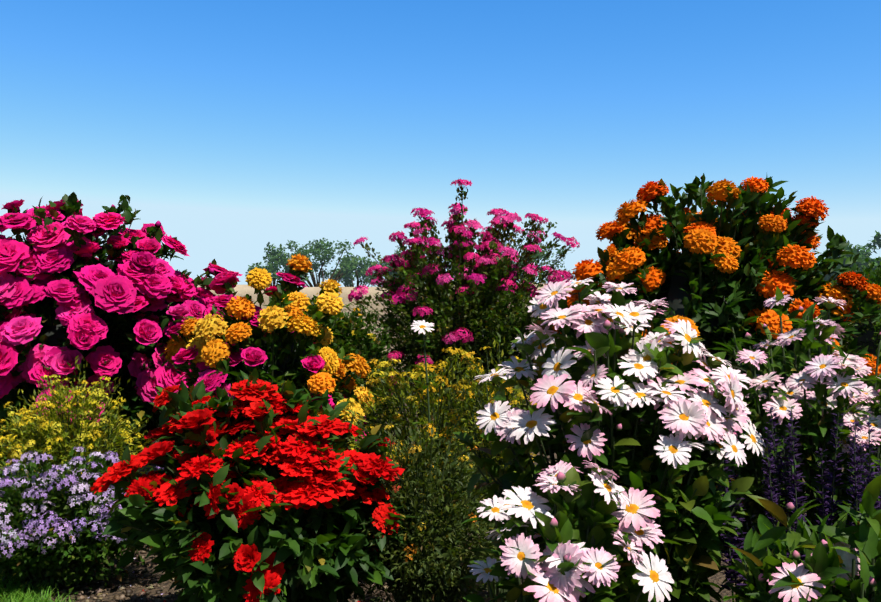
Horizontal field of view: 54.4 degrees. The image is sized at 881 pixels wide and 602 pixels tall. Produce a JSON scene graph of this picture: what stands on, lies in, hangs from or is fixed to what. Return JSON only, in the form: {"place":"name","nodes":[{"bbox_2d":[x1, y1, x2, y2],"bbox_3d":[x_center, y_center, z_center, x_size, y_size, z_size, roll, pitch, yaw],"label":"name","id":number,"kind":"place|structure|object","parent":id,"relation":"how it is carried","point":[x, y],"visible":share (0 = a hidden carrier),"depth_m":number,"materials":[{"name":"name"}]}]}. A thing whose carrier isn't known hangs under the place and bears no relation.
{"place":"outdoors","nodes":[
{"label":"outdoors","id":0,"kind":"place"},
{"bbox_2d":[0,376,874,601],"bbox_3d":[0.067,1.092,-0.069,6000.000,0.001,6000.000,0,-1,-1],"label":"ground","id":1,"kind":"structure","parent":0,"point":[718,578],"depth_m":3.47,"materials":[{"name":"soil"}]},
{"bbox_2d":[0,569,79,601],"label":"lawn grass","id":2,"kind":"structure","parent":1,"relation":"on","point":[21,596],"depth_m":3.27,"materials":[{"name":"green plant"}]},
{"bbox_2d":[0,355,158,515],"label":"yellow flower bush","id":3,"kind":"object","parent":1,"relation":"on","point":[55,430],"visible":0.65,"depth_m":4.28,"materials":[{"name":"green plant"}]},
{"bbox_2d":[0,446,164,595],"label":"lavender plants","id":4,"kind":"object","parent":1,"relation":"on","point":[58,545],"visible":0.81,"depth_m":3.33,"materials":[{"name":"purple plant"}]},
{"bbox_2d":[0,192,232,470],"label":"rose bush","id":5,"kind":"object","parent":1,"relation":"on","point":[67,295],"visible":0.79,"depth_m":5.01,"materials":[{"name":"pink plant"}]},
{"bbox_2d":[2,545,487,601],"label":"mulch bed","id":6,"kind":"object","parent":1,"relation":"on","point":[138,579],"visible":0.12,"depth_m":3.40,"materials":[{"name":"brown soil"}]},
{"bbox_2d":[89,368,416,601],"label":"red bush","id":7,"kind":"object","parent":1,"relation":"on","point":[263,504],"visible":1,"depth_m":2.54,"materials":[{"name":"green plant"}]},
{"bbox_2d":[155,254,374,451],"bbox_3d":[-0.862,0.466,4.381,1.066,1.410,1.046,0,-1,-1],"label":"mixed bush","id":8,"kind":"object","parent":1,"relation":"on","point":[267,343],"visible":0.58,"depth_m":4.16,"materials":[{"name":"yellow plant"}]},
{"bbox_2d":[245,242,308,285],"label":"tree","id":9,"kind":"object","parent":1,"relation":"on","point":[277,257],"visible":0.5,"depth_m":84.28,"materials":[{"name":"green plant"}]},
{"bbox_2d":[286,238,361,286],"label":"tree","id":10,"kind":"object","parent":1,"relation":"on","point":[321,249],"visible":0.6,"depth_m":88.34,"materials":[{"name":"green plant"}]},
{"bbox_2d":[292,293,403,450],"bbox_3d":[-0.648,0.562,5.103,0.888,1.241,0.648,0,-1,-1],"label":"yellow flower bush","id":11,"kind":"object","parent":1,"relation":"on","point":[351,339],"visible":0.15,"depth_m":5.02,"materials":[{"name":"green plant"}]},
{"bbox_2d":[327,253,377,286],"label":"tree","id":12,"kind":"object","parent":1,"relation":"on","point":[359,272],"visible":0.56,"depth_m":92.06,"materials":[{"name":"green plant"}]},
{"bbox_2d":[366,248,433,279],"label":"tree","id":13,"kind":"object","parent":1,"relation":"on","point":[383,264],"visible":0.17,"depth_m":83.63,"materials":[{"name":"green plant"}]},
{"bbox_2d":[344,346,501,561],"bbox_3d":[-0.044,0.675,3.620,0.868,0.965,0.810,0,-1,-1],"label":"goldenrod","id":14,"kind":"object","parent":1,"relation":"on","point":[391,415],"visible":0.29,"depth_m":3.54,"materials":[{"name":"yellow plant"}]},
{"bbox_2d":[411,320,434,525],"bbox_3d":[-0.065,0.613,3.338,0.124,1.078,0.134,0,-1,-1],"label":"daisy","id":15,"kind":"object","parent":1,"relation":"on","point":[423,326],"visible":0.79,"depth_m":3.34,"materials":[{"name":"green plant"}]},
{"bbox_2d":[349,422,500,601],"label":"bush","id":16,"kind":"object","parent":1,"relation":"on","point":[427,573],"visible":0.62,"depth_m":2.75,"materials":[{"name":"green plant"}]},
{"bbox_2d":[306,178,579,478],"bbox_3d":[0.097,0.210,5.859,1.831,1.975,1.710,1,-1,-27],"label":"pink bush","id":17,"kind":"object","parent":1,"relation":"on","point":[471,310],"visible":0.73,"depth_m":5.52,"materials":[{"name":"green plant"}]},
{"bbox_2d":[442,333,536,601],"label":"yellow flower bush","id":18,"kind":"object","parent":1,"relation":"on","point":[498,458],"visible":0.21,"depth_m":3.23,"materials":[{"name":"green plant"}]},
{"bbox_2d":[511,237,569,282],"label":"tree","id":19,"kind":"object","parent":1,"relation":"on","point":[539,254],"visible":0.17,"depth_m":89.58,"materials":[{"name":"green plant"}]},
{"bbox_2d":[460,460,680,601],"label":"daisy bush","id":20,"kind":"object","parent":1,"relation":"on","point":[599,557],"visible":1,"depth_m":1.61,"materials":[{"name":"white plant"}]},
{"bbox_2d":[452,277,765,601],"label":"daisy bush","id":21,"kind":"object","parent":1,"relation":"on","point":[624,396],"visible":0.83,"depth_m":1.90,"materials":[{"name":"white plant"}]},
{"bbox_2d":[552,173,880,536],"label":"orange bush","id":22,"kind":"object","parent":1,"relation":"on","point":[728,267],"visible":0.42,"depth_m":4.03,"materials":[{"name":"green plant"}]},
{"bbox_2d":[703,287,880,601],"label":"tall asters","id":23,"kind":"object","parent":1,"relation":"on","point":[831,382],"visible":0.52,"depth_m":2.22,"materials":[{"name":"plant"}]},
{"bbox_2d":[717,406,880,601],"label":"salvia spikes","id":24,"kind":"object","parent":1,"relation":"on","point":[791,492],"visible":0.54,"depth_m":1.98,"materials":[{"name":"purple plant"}]},
{"bbox_2d":[719,475,880,601],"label":"plant","id":25,"kind":"object","parent":1,"relation":"on","point":[829,569],"visible":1,"depth_m":1.50,"materials":[{"name":"green plant"}]},
{"bbox_2d":[820,230,880,282],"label":"tree","id":26,"kind":"object","parent":1,"relation":"on","point":[863,255],"visible":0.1,"depth_m":40.11,"materials":[{"name":"green plant"}]},
{"bbox_2d":[845,258,880,400],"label":"shrub","id":27,"kind":"object","parent":1,"relation":"on","point":[867,335],"visible":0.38,"depth_m":8.89,"materials":[{"name":"green plant"}]},
{"bbox_2d":[0,0,880,286],"label":"sky","id":28,"kind":"structure","parent":0,"point":[238,127],"materials":[{"name":"blue"}]},
{"bbox_2d":[168,283,850,372],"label":"adobe wall","id":29,"kind":"structure","parent":0,"point":[244,290],"depth_m":15.69,"materials":[{"name":"paint"}]}
]}

